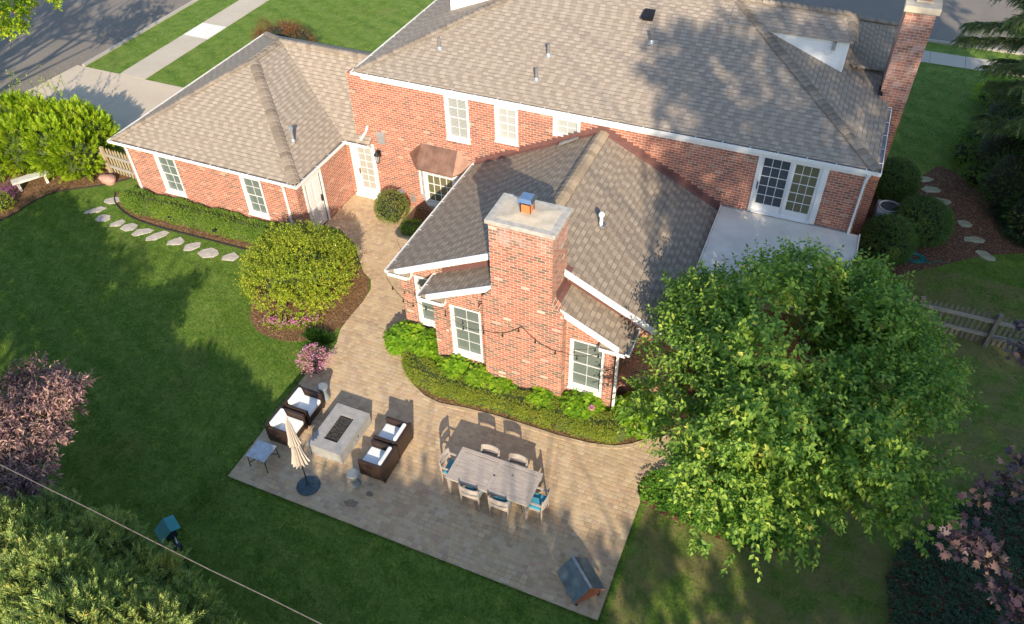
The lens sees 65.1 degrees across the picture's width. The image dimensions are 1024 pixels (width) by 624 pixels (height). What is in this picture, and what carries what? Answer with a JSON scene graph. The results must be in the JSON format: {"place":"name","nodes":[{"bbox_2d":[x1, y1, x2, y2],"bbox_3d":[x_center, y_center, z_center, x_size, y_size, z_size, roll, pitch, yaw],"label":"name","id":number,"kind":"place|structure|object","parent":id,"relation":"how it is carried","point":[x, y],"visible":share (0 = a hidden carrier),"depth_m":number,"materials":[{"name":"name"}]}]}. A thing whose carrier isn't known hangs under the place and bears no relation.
{"place":"outdoors","nodes":[
{"label":"outdoors","id":0,"kind":"place"},
{"bbox_2d":[0,65,84,106],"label":"driveway apron","id":1,"kind":"object","parent":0,"point":[65,74],"visible":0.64,"depth_m":37.51,"materials":[{"name":"concrete"}]},
{"bbox_2d":[37,67,181,150],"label":"driveway","id":2,"kind":"structure","parent":0,"point":[146,95],"depth_m":36.47,"materials":[{"name":"concrete"}]},
{"bbox_2d":[120,60,166,78],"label":"sidewalk","id":3,"kind":"structure","parent":0,"point":[142,69],"depth_m":38.04,"materials":[{"name":"concrete"}]},
{"bbox_2d":[0,464,321,623],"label":"overhead cable","id":4,"kind":"object","parent":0,"point":[170,549],"visible":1,"depth_m":12.72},
{"bbox_2d":[143,47,186,64],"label":"sidewalk","id":5,"kind":"structure","parent":0,"point":[164,55],"depth_m":39.05,"materials":[{"name":"concrete"}]},
{"bbox_2d":[164,35,206,51],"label":"sidewalk","id":6,"kind":"structure","parent":0,"point":[187,43],"depth_m":40.06,"materials":[{"name":"concrete"}]},
{"bbox_2d":[183,23,225,38],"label":"sidewalk","id":7,"kind":"structure","parent":0,"point":[205,30],"depth_m":41.08,"materials":[{"name":"concrete"}]},
{"bbox_2d":[203,12,243,26],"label":"sidewalk","id":8,"kind":"structure","parent":0,"point":[225,19],"depth_m":42.08,"materials":[{"name":"concrete"}]},
{"bbox_2d":[221,1,260,15],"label":"sidewalk","id":9,"kind":"structure","parent":0,"point":[241,8],"depth_m":43.08,"materials":[{"name":"concrete"}]},
{"bbox_2d":[298,324,334,346],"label":"ornamental grass","id":10,"kind":"object","parent":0,"point":[322,336],"depth_m":24.54,"materials":[{"name":"green plant"}]},
{"bbox_2d":[228,193,720,620],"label":"patio","id":11,"kind":"structure","parent":0,"point":[588,513],"depth_m":20.86,"materials":[{"name":"beige stone"}]},
{"bbox_2d":[246,440,279,472],"bbox_3d":[-6.557,3.796,21.148,0.587,0.476,0.566,15,46,17],"label":"side table","id":12,"kind":"object","parent":11,"relation":"on","point":[260,450],"visible":1,"depth_m":20.99,"materials":[{"name":"metal"}]},
{"bbox_2d":[264,405,307,445],"bbox_3d":[-6.102,3.088,21.722,0.760,0.700,0.760,15,46,17],"label":"armchair","id":13,"kind":"object","parent":11,"relation":"on","point":[274,425],"visible":0.73,"depth_m":21.64,"materials":[{"name":"wicker"}]},
{"bbox_2d":[285,417,320,495],"bbox_3d":[-5.273,3.480,19.766,0.620,2.780,0.620,15,46,17],"label":"parasol","id":14,"kind":"object","parent":11,"relation":"on","point":[308,485],"visible":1,"depth_m":19.85,"materials":[{"name":"fabric"}]},
{"bbox_2d":[283,384,324,425],"bbox_3d":[-5.765,2.571,22.263,0.760,0.700,0.760,15,46,17],"label":"armchair","id":15,"kind":"object","parent":11,"relation":"on","point":[309,404],"visible":0.8,"depth_m":22.18,"materials":[{"name":"wicker"}]},
{"bbox_2d":[294,342,333,375],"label":"flowering shrub","id":16,"kind":"object","parent":11,"relation":"on","point":[314,361],"visible":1,"depth_m":23.28,"materials":[{"name":"pink plant"}]},
{"bbox_2d":[317,382,329,400],"bbox_3d":[-5.328,2.266,22.722,0.316,0.498,0.316,15,46,17],"label":"drum stool","id":17,"kind":"object","parent":11,"relation":"on","point":[322,387],"visible":0.82,"depth_m":22.60,"materials":[{"name":"white ceramic"}]},
{"bbox_2d":[307,403,371,463],"bbox_3d":[-4.632,3.274,21.703,1.055,0.400,1.510,15,46,17],"label":"fire table","id":18,"kind":"object","parent":11,"relation":"on","point":[339,433],"visible":1,"depth_m":21.50,"materials":[{"name":"concrete"}]},
{"bbox_2d":[347,468,360,488],"bbox_3d":[-4.044,4.271,20.557,0.316,0.498,0.316,15,46,17],"label":"drum stool","id":19,"kind":"object","parent":11,"relation":"on","point":[352,476],"visible":1,"depth_m":20.45,"materials":[{"name":"white ceramic"}]},
{"bbox_2d":[357,439,399,482],"bbox_3d":[-3.461,3.838,20.854,0.760,0.700,0.760,15,46,17],"label":"armchair","id":20,"kind":"object","parent":11,"relation":"on","point":[380,461],"visible":1,"depth_m":20.71,"materials":[{"name":"wicker"}]},
{"bbox_2d":[373,188,409,225],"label":"ball bush","id":21,"kind":"object","parent":11,"relation":"on","point":[390,206],"visible":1,"depth_m":28.22,"materials":[{"name":"green plant"}]},
{"bbox_2d":[373,416,413,457],"bbox_3d":[-3.160,3.311,21.406,0.760,0.700,0.760,15,46,17],"label":"armchair","id":22,"kind":"object","parent":11,"relation":"on","point":[397,433],"visible":0.77,"depth_m":21.31,"materials":[{"name":"wicker"}]},
{"bbox_2d":[439,448,460,485],"bbox_3d":[-1.497,3.990,20.515,0.606,0.871,0.535,15,46,17],"label":"dining chair","id":23,"kind":"object","parent":11,"relation":"on","point":[442,461],"visible":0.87,"depth_m":20.46,"materials":[{"name":"brown wood"}]},
{"bbox_2d":[459,484,487,510],"bbox_3d":[-0.968,4.450,20.012,0.535,0.871,0.606,15,46,17],"label":"dining chair","id":24,"kind":"object","parent":11,"relation":"on","point":[471,493],"visible":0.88,"depth_m":19.72,"materials":[{"name":"brown wood"}]},
{"bbox_2d":[479,444,499,458],"bbox_3d":[-0.636,3.906,20.581,0.535,0.871,0.606,15,46,17],"label":"dining chair","id":25,"kind":"object","parent":11,"relation":"on","point":[490,447],"visible":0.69,"depth_m":20.56,"materials":[{"name":"brown wood"}]},
{"bbox_2d":[445,447,542,520],"bbox_3d":[-0.434,4.330,20.220,2.220,0.740,1.020,15,46,17],"label":"dining table","id":26,"kind":"object","parent":11,"relation":"on","point":[500,478],"visible":1,"depth_m":19.95,"materials":[{"name":"grey wood"}]},
{"bbox_2d":[488,494,515,521],"bbox_3d":[-0.248,4.664,19.765,0.535,0.871,0.606,15,46,17],"label":"dining chair","id":27,"kind":"object","parent":11,"relation":"on","point":[496,502],"visible":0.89,"depth_m":19.49,"materials":[{"name":"brown wood"}]},
{"bbox_2d":[507,453,527,467],"bbox_3d":[0.074,4.101,20.354,0.535,0.871,0.606,15,46,17],"label":"dining chair","id":28,"kind":"object","parent":11,"relation":"on","point":[519,457],"visible":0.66,"depth_m":20.32,"materials":[{"name":"brown wood"}]},
{"bbox_2d":[404,372,666,448],"bbox_3d":[0.146,2.582,22.650,8.403,0.092,1.864,15,46,17],"label":"patio edging","id":29,"kind":"object","parent":11,"relation":"on","point":[417,390],"visible":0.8,"depth_m":22.01,"materials":[{"name":"stone"}]},
{"bbox_2d":[522,486,550,522],"bbox_3d":[0.617,4.662,19.744,0.606,0.871,0.535,15,46,17],"label":"dining chair","id":30,"kind":"object","parent":11,"relation":"on","point":[539,502],"visible":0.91,"depth_m":19.66,"materials":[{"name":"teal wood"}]},
{"bbox_2d":[557,555,604,605],"bbox_3d":[1.568,6.095,18.293,0.801,0.735,0.862,-19,46,-18],"label":"pet shelter","id":31,"kind":"object","parent":11,"relation":"on","point":[579,579],"visible":1,"depth_m":18.15,"materials":[{"name":"grey wood"}]},
{"bbox_2d":[0,0,1023,623],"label":"lawn","id":32,"kind":"structure","parent":0,"point":[384,22],"depth_m":22.22,"materials":[{"name":"green plant"}]},
{"bbox_2d":[0,351,101,513],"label":"bronze tree","id":33,"kind":"object","parent":32,"relation":"on","point":[30,410],"visible":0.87,"depth_m":17.65,"materials":[{"name":"purple plant"}]},
{"bbox_2d":[0,177,131,220],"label":"bed edging","id":34,"kind":"object","parent":32,"relation":"on","point":[59,191],"visible":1,"depth_m":30.70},
{"bbox_2d":[0,146,133,218],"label":"mulch bed","id":35,"kind":"object","parent":32,"relation":"on","point":[31,188],"visible":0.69,"depth_m":31.05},
{"bbox_2d":[0,191,16,212],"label":"shrub","id":36,"kind":"object","parent":35,"relation":"on","point":[4,203],"visible":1,"depth_m":29.72,"materials":[{"name":"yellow plant"}]},
{"bbox_2d":[10,169,48,191],"bbox_3d":[-18.485,-5.037,30.919,1.320,0.450,0.380,-26,48,-24],"label":"garden bench","id":37,"kind":"object","parent":35,"relation":"on","point":[22,179],"visible":0.89,"depth_m":30.70,"materials":[{"name":"stone"}]},
{"bbox_2d":[0,88,65,182],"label":"feathery bush","id":38,"kind":"object","parent":35,"relation":"on","point":[17,111],"visible":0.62,"depth_m":30.77,"materials":[{"name":"green plant"}]},
{"bbox_2d":[6,64,69,103],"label":"honeysuckle sprigs","id":39,"kind":"object","parent":35,"relation":"on","point":[47,83],"visible":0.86,"depth_m":31.80,"materials":[{"name":"green plant"}]},
{"bbox_2d":[17,93,122,183],"bbox_3d":[-17.174,-6.831,31.391,3.678,2.623,3.931,15,46,17],"label":"feathery bush","id":40,"kind":"object","parent":35,"relation":"on","point":[62,148],"visible":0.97,"depth_m":30.68,"materials":[{"name":"green plant"}]},
{"bbox_2d":[98,174,115,184],"bbox_3d":[-15.655,-5.138,31.118,0.764,0.433,0.499,15,46,17],"label":"boulder","id":41,"kind":"object","parent":35,"relation":"on","point":[108,179],"visible":1,"depth_m":30.92,"materials":[{"name":"pink stone"}]},
{"bbox_2d":[0,481,152,623],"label":"juniper tree","id":42,"kind":"object","parent":32,"relation":"on","point":[39,544],"visible":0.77,"depth_m":15.24,"materials":[{"name":"green plant"}]},
{"bbox_2d":[88,143,135,178],"bbox_3d":[-15.720,-5.890,31.202,4.491,1.200,0.170,19,47,20],"label":"picket fence","id":43,"kind":"object","parent":32,"relation":"on","point":[109,167],"visible":0.38,"depth_m":31.06,"materials":[{"name":"beige wood"}]},
{"bbox_2d":[2,533,231,623],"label":"juniper tree","id":44,"kind":"object","parent":32,"relation":"on","point":[168,593],"visible":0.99,"depth_m":14.31,"materials":[{"name":"green plant"}]},
{"bbox_2d":[146,230,168,240],"bbox_3d":[-12.651,-2.698,28.620,0.829,0.078,0.390,-32,51,-28],"label":"stepping stone","id":45,"kind":"object","parent":32,"relation":"on","point":[157,235],"visible":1,"depth_m":28.59,"materials":[{"name":"beige stone"}]},
{"bbox_2d":[154,515,189,568],"bbox_3d":[-7.697,5.458,18.522,0.500,1.755,0.572,-30,50,-27],"label":"bird feeder","id":46,"kind":"object","parent":32,"relation":"on","point":[166,527],"visible":0.8,"depth_m":18.04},
{"bbox_2d":[114,192,251,250],"bbox_3d":[-12.059,-3.027,28.936,7.581,0.100,0.807,21,48,22],"label":"bed edging","id":47,"kind":"object","parent":32,"relation":"on","point":[178,231],"visible":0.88,"depth_m":28.70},
{"bbox_2d":[183,242,200,250],"bbox_3d":[-11.195,-2.275,28.130,0.548,0.078,0.467,-3,43,-1],"label":"stepping stone","id":48,"kind":"object","parent":32,"relation":"on","point":[193,246],"visible":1,"depth_m":28.09,"materials":[{"name":"beige stone"}]},
{"bbox_2d":[197,248,218,257],"bbox_3d":[-10.516,-2.027,27.848,0.663,0.078,0.583,27,50,27],"label":"stepping stone","id":49,"kind":"object","parent":32,"relation":"on","point":[206,253],"visible":1,"depth_m":27.80,"materials":[{"name":"beige stone"}]},
{"bbox_2d":[115,192,309,249],"bbox_3d":[-11.150,-3.075,29.024,8.962,0.116,1.285,15,46,17],"label":"mulch bed","id":50,"kind":"object","parent":32,"relation":"on","point":[165,224],"visible":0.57,"depth_m":28.84,"materials":[{"name":"brown wood"}]},
{"bbox_2d":[118,186,280,243],"bbox_3d":[-10.924,-3.369,28.770,7.768,0.860,1.110,15,46,17],"label":"box hedge","id":51,"kind":"object","parent":50,"relation":"on","point":[185,212],"visible":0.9,"depth_m":28.69,"materials":[{"name":"green plant"}]},
{"bbox_2d":[202,611,247,623],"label":"juniper tree","id":52,"kind":"object","parent":32,"relation":"on","point":[228,621],"visible":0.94,"depth_m":15.19,"materials":[{"name":"green plant"}]},
{"bbox_2d":[248,15,318,42],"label":"barberry shrub","id":53,"kind":"object","parent":32,"relation":"on","point":[284,30],"visible":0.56,"depth_m":37.73,"materials":[{"name":"red plant"}]},
{"bbox_2d":[250,255,368,341],"bbox_3d":[-6.621,-0.573,26.242,3.692,0.116,4.360,15,46,17],"label":"mulch bed","id":54,"kind":"object","parent":32,"relation":"on","point":[332,316],"visible":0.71,"depth_m":25.57,"materials":[{"name":"brown wood"}]},
{"bbox_2d":[257,312,326,330],"bbox_3d":[-6.938,0.371,25.040,2.242,0.339,0.777,-2,43,0],"label":"impatiens border","id":55,"kind":"object","parent":54,"relation":"on","point":[291,324],"visible":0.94,"depth_m":24.98,"materials":[{"name":"pink plant"}]},
{"bbox_2d":[233,217,361,323],"bbox_3d":[-6.845,-1.580,25.340,3.986,2.435,4.030,15,46,17],"label":"viburnum shrub","id":56,"kind":"object","parent":54,"relation":"on","point":[294,264],"visible":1,"depth_m":24.88,"materials":[{"name":"green plant"}]},
{"bbox_2d":[412,209,430,221],"bbox_3d":[-2.634,-2.826,28.526,2.800,0.116,1.850,15,46,17],"label":"mulch bed","id":57,"kind":"object","parent":32,"relation":"on","point":[421,215],"visible":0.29,"depth_m":29.19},
{"bbox_2d":[399,218,424,236],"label":"hedge","id":58,"kind":"object","parent":57,"relation":"on","point":[409,227],"visible":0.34,"depth_m":28.23,"materials":[{"name":"green plant"}]},
{"bbox_2d":[107,0,942,411],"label":"brick house","id":59,"kind":"structure","parent":32,"relation":"on","point":[573,176],"depth_m":24.25,"materials":[{"name":"red brick"}]},
{"bbox_2d":[153,154,187,197],"bbox_3d":[-12.278,-4.938,28.929,0.980,1.640,0.215,15,46,17],"label":"window","id":60,"kind":"structure","parent":59,"relation":"in","point":[167,167],"depth_m":29.04,"materials":[{"name":"white paint"}]},
{"bbox_2d":[239,176,270,219],"bbox_3d":[-8.897,-4.007,27.848,0.920,1.640,0.215,15,46,17],"label":"window","id":61,"kind":"structure","parent":59,"relation":"in","point":[252,189],"depth_m":27.95,"materials":[{"name":"white paint"}]},
{"bbox_2d":[302,168,330,230],"bbox_3d":[-6.859,-3.833,28.075,0.130,2.160,1.090,15,46,17],"label":"door","id":62,"kind":"structure","parent":59,"relation":"in","point":[312,190],"depth_m":27.99,"materials":[{"name":"white paint"}]},
{"bbox_2d":[349,145,380,198],"bbox_3d":[-5.340,-5.191,29.330,1.040,2.360,0.270,15,46,17],"label":"french door","id":63,"kind":"structure","parent":59,"relation":"in","point":[363,160],"depth_m":29.40,"materials":[{"name":"white paint"}]},
{"bbox_2d":[414,276,435,327],"bbox_3d":[-2.358,-0.291,23.714,1.010,1.890,0.215,15,46,17],"label":"window","id":64,"kind":"structure","parent":59,"relation":"in","point":[427,316],"depth_m":24.11,"materials":[{"name":"white paint"}]},
{"bbox_2d":[409,143,470,209],"bbox_3d":[-2.516,-4.409,27.957,2.510,2.797,0.657,15,46,17],"label":"bay window","id":65,"kind":"structure","parent":59,"relation":"in","point":[439,168],"depth_m":27.39,"materials":[{"name":"white paint"}]},
{"bbox_2d":[444,95,470,144],"bbox_3d":[-1.768,-6.313,26.244,0.910,1.650,0.215,15,46,17],"label":"window","id":66,"kind":"structure","parent":59,"relation":"in","point":[456,109],"depth_m":26.32,"materials":[{"name":"white paint"}]},
{"bbox_2d":[449,304,483,362],"bbox_3d":[-1.253,0.563,22.609,0.990,1.920,0.215,15,46,17],"label":"window","id":67,"kind":"structure","parent":59,"relation":"in","point":[467,341],"depth_m":22.71,"materials":[{"name":"white paint"}]},
{"bbox_2d":[387,278,598,359],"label":"string lights","id":68,"kind":"object","parent":59,"relation":"attached to","point":[445,315],"visible":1,"depth_m":21.61,"materials":[{"name":"black metal"}]},
{"bbox_2d":[494,105,518,146],"bbox_3d":[-0.159,-5.979,25.626,0.850,1.330,0.215,15,46,17],"label":"window","id":69,"kind":"structure","parent":59,"relation":"in","point":[506,119],"depth_m":25.70,"materials":[{"name":"white paint"}]},
{"bbox_2d":[553,116,580,136],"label":"window","id":70,"kind":"structure","parent":59,"relation":"in","point":[561,126],"depth_m":24.84,"materials":[{"name":"white paint"}]},
{"bbox_2d":[567,338,604,397],"bbox_3d":[2.003,1.460,21.568,1.000,1.920,0.215,15,46,17],"label":"window","id":71,"kind":"structure","parent":59,"relation":"in","point":[585,373],"depth_m":21.68,"materials":[{"name":"white paint"}]},
{"bbox_2d":[747,156,829,224],"bbox_3d":[7.957,-3.575,23.172,1.930,1.990,0.220,15,46,17],"label":"sliding door","id":72,"kind":"structure","parent":59,"relation":"in","point":[780,189],"depth_m":23.23,"materials":[{"name":"white paint"}]},
{"bbox_2d":[415,359,705,444],"bbox_3d":[1.145,2.189,23.096,9.348,0.116,3.655,5,44,7],"label":"mulch bed","id":73,"kind":"object","parent":32,"relation":"on","point":[692,392],"visible":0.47,"depth_m":22.38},
{"bbox_2d":[382,319,427,355],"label":"hydrangea","id":74,"kind":"object","parent":73,"relation":"on","point":[397,337],"visible":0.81,"depth_m":23.95,"materials":[{"name":"green plant"}]},
{"bbox_2d":[407,328,440,362],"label":"hydrangea","id":75,"kind":"object","parent":73,"relation":"on","point":[426,345],"visible":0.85,"depth_m":23.63,"materials":[{"name":"green plant"}]},
{"bbox_2d":[435,353,473,380],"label":"hydrangea","id":76,"kind":"object","parent":73,"relation":"on","point":[453,365],"visible":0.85,"depth_m":23.02,"materials":[{"name":"green plant"}]},
{"bbox_2d":[462,362,494,388],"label":"hydrangea","id":77,"kind":"object","parent":73,"relation":"on","point":[475,372],"visible":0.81,"depth_m":22.73,"materials":[{"name":"green plant"}]},
{"bbox_2d":[486,376,518,394],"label":"hydrangea","id":78,"kind":"object","parent":73,"relation":"on","point":[497,382],"visible":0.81,"depth_m":22.57,"materials":[{"name":"green plant"}]},
{"bbox_2d":[400,350,628,444],"bbox_3d":[-0.121,2.308,22.579,7.141,0.636,1.476,15,46,17],"label":"box hedge","id":79,"kind":"object","parent":73,"relation":"on","point":[423,373],"visible":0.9,"depth_m":22.26,"materials":[{"name":"green plant"}]},
{"bbox_2d":[523,386,560,410],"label":"hydrangea","id":80,"kind":"object","parent":73,"relation":"on","point":[537,396],"visible":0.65,"depth_m":22.16,"materials":[{"name":"green plant"}]},
{"bbox_2d":[559,388,607,421],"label":"hydrangea","id":81,"kind":"object","parent":73,"relation":"on","point":[578,404],"visible":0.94,"depth_m":21.86,"materials":[{"name":"green plant"}]},
{"bbox_2d":[607,390,667,439],"bbox_3d":[3.402,2.688,21.820,1.695,0.861,1.696,15,46,17],"label":"hydrangea","id":82,"kind":"object","parent":73,"relation":"on","point":[623,422],"visible":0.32,"depth_m":21.54,"materials":[{"name":"green plant"}]},
{"bbox_2d":[640,472,809,551],"bbox_3d":[5.362,4.988,20.006,4.380,0.118,1.740,15,46,17],"label":"mulch bed","id":83,"kind":"object","parent":32,"relation":"on","point":[663,513],"visible":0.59,"depth_m":19.88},
{"bbox_2d":[638,464,826,549],"bbox_3d":[5.400,4.792,19.939,4.486,0.235,2.496,1,43,3],"label":"ground cover","id":84,"kind":"object","parent":83,"relation":"on","point":[657,493],"visible":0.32,"depth_m":19.80,"materials":[{"name":"green plant"}]},
{"bbox_2d":[612,232,988,582],"bbox_3d":[6.569,2.127,18.527,8.202,6.264,9.388,15,46,17],"label":"garden tree","id":85,"kind":"object","parent":32,"relation":"on","point":[868,326],"visible":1,"depth_m":16.75,"materials":[{"name":"green plant"}]},
{"bbox_2d":[857,165,1023,278],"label":"mulch bed","id":86,"kind":"object","parent":32,"relation":"on","point":[952,183],"visible":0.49,"depth_m":27.96,"materials":[{"name":"brown wood"}]},
{"bbox_2d":[872,199,900,221],"bbox_3d":[13.109,-3.418,28.096,0.800,0.740,0.800,15,46,17],"label":"air conditioner","id":87,"kind":"object","parent":86,"relation":"on","point":[883,206],"visible":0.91,"depth_m":27.88,"materials":[{"name":"black metal"}]},
{"bbox_2d":[858,212,919,267],"bbox_3d":[12.513,-2.485,26.605,1.892,1.486,2.180,15,46,17],"label":"round bush","id":88,"kind":"object","parent":86,"relation":"on","point":[890,238],"visible":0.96,"depth_m":26.17,"materials":[{"name":"green plant"}]},
{"bbox_2d":[874,155,922,202],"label":"round bush","id":89,"kind":"object","parent":86,"relation":"on","point":[897,181],"visible":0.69,"depth_m":28.64,"materials":[{"name":"green plant"}]},
{"bbox_2d":[892,193,956,248],"bbox_3d":[13.999,-3.179,27.297,2.167,1.493,2.277,15,46,17],"label":"round bush","id":90,"kind":"object","parent":86,"relation":"on","point":[932,218],"visible":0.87,"depth_m":26.83,"materials":[{"name":"green plant"}]},
{"bbox_2d":[908,251,944,262],"bbox_3d":[13.720,-1.760,26.806,1.418,0.082,0.563,15,46,17],"label":"garden hose","id":91,"kind":"object","parent":86,"relation":"on","point":[922,258],"visible":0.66,"depth_m":26.77,"materials":[{"name":"teal rubber"}]},
{"bbox_2d":[975,250,995,260],"bbox_3d":[15.893,-1.868,26.958,0.389,0.078,0.666,-17,46,-16],"label":"stepping stone","id":92,"kind":"object","parent":86,"relation":"on","point":[987,256],"visible":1,"depth_m":26.93,"materials":[{"name":"grey stone"}]},
{"bbox_2d":[986,201,1023,247],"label":"ivy border","id":93,"kind":"object","parent":86,"relation":"on","point":[996,214],"visible":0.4,"depth_m":27.77,"materials":[{"name":"green plant"}]},
{"bbox_2d":[858,286,1023,350],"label":"picket fence","id":94,"kind":"object","parent":32,"relation":"on","point":[995,322],"visible":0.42,"depth_m":23.65,"materials":[{"name":"grey wood"}]},
{"bbox_2d":[888,490,1023,623],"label":"mulch bed","id":95,"kind":"object","parent":32,"relation":"on","point":[1003,527],"visible":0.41,"depth_m":18.55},
{"bbox_2d":[885,479,1023,623],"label":"ground cover","id":96,"kind":"object","parent":95,"relation":"on","point":[932,578],"visible":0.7,"depth_m":18.44,"materials":[{"name":"green plant"}]},
{"bbox_2d":[926,319,1023,623],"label":"plum maple","id":97,"kind":"object","parent":95,"relation":"on","point":[990,550],"visible":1,"depth_m":11.14,"materials":[{"name":"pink plant"}]},
{"bbox_2d":[943,121,988,186],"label":"leafy perennial","id":98,"kind":"object","parent":32,"relation":"on","point":[959,143],"visible":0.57,"depth_m":30.51,"materials":[{"name":"green plant"}]},
{"bbox_2d":[928,39,1023,54],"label":"kerb","id":99,"kind":"structure","parent":32,"relation":"on","point":[948,42],"depth_m":38.01,"materials":[{"name":"concrete"}]},
{"bbox_2d":[946,0,1023,142],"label":"spruce tree","id":100,"kind":"object","parent":32,"relation":"on","point":[1004,67],"visible":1,"depth_m":25.74,"materials":[{"name":"green plant"}]},
{"bbox_2d":[969,75,1012,111],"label":"leafy perennial","id":101,"kind":"object","parent":32,"relation":"on","point":[980,93],"visible":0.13,"depth_m":33.79,"materials":[{"name":"green plant"}]},
{"bbox_2d":[960,77,1023,237],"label":"dark shrub","id":102,"kind":"object","parent":32,"relation":"on","point":[1001,178],"visible":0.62,"depth_m":28.28,"materials":[{"name":"green plant"}]},
{"bbox_2d":[0,0,1023,93],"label":"street","id":103,"kind":"structure","parent":0,"point":[54,41],"depth_m":41.14,"materials":[{"name":"grey asphalt"}]},
{"bbox_2d":[82,0,197,65],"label":"kerb","id":104,"kind":"structure","parent":103,"relation":"on","point":[117,45],"depth_m":40.81,"materials":[{"name":"concrete"}]},
{"bbox_2d":[930,51,964,67],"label":"sidewalk","id":105,"kind":"structure","parent":0,"point":[938,58],"depth_m":37.24,"materials":[{"name":"concrete"}]},
{"bbox_2d":[965,57,996,70],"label":"sidewalk","id":106,"kind":"structure","parent":0,"point":[971,63],"depth_m":36.98,"materials":[{"name":"concrete"}]},
{"bbox_3d":[-26.452,-10.725,25.923,21.236,16.078,20.672,15,46,17],"label":"street maple","id":107,"kind":"object","parent":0,"visible":0},
{"bbox_2d":[0,0,62,41],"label":"maple bough","id":108,"kind":"object","parent":107,"relation":"attached to","point":[20,9],"visible":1,"depth_m":30.19,"materials":[{"name":"green plant"}]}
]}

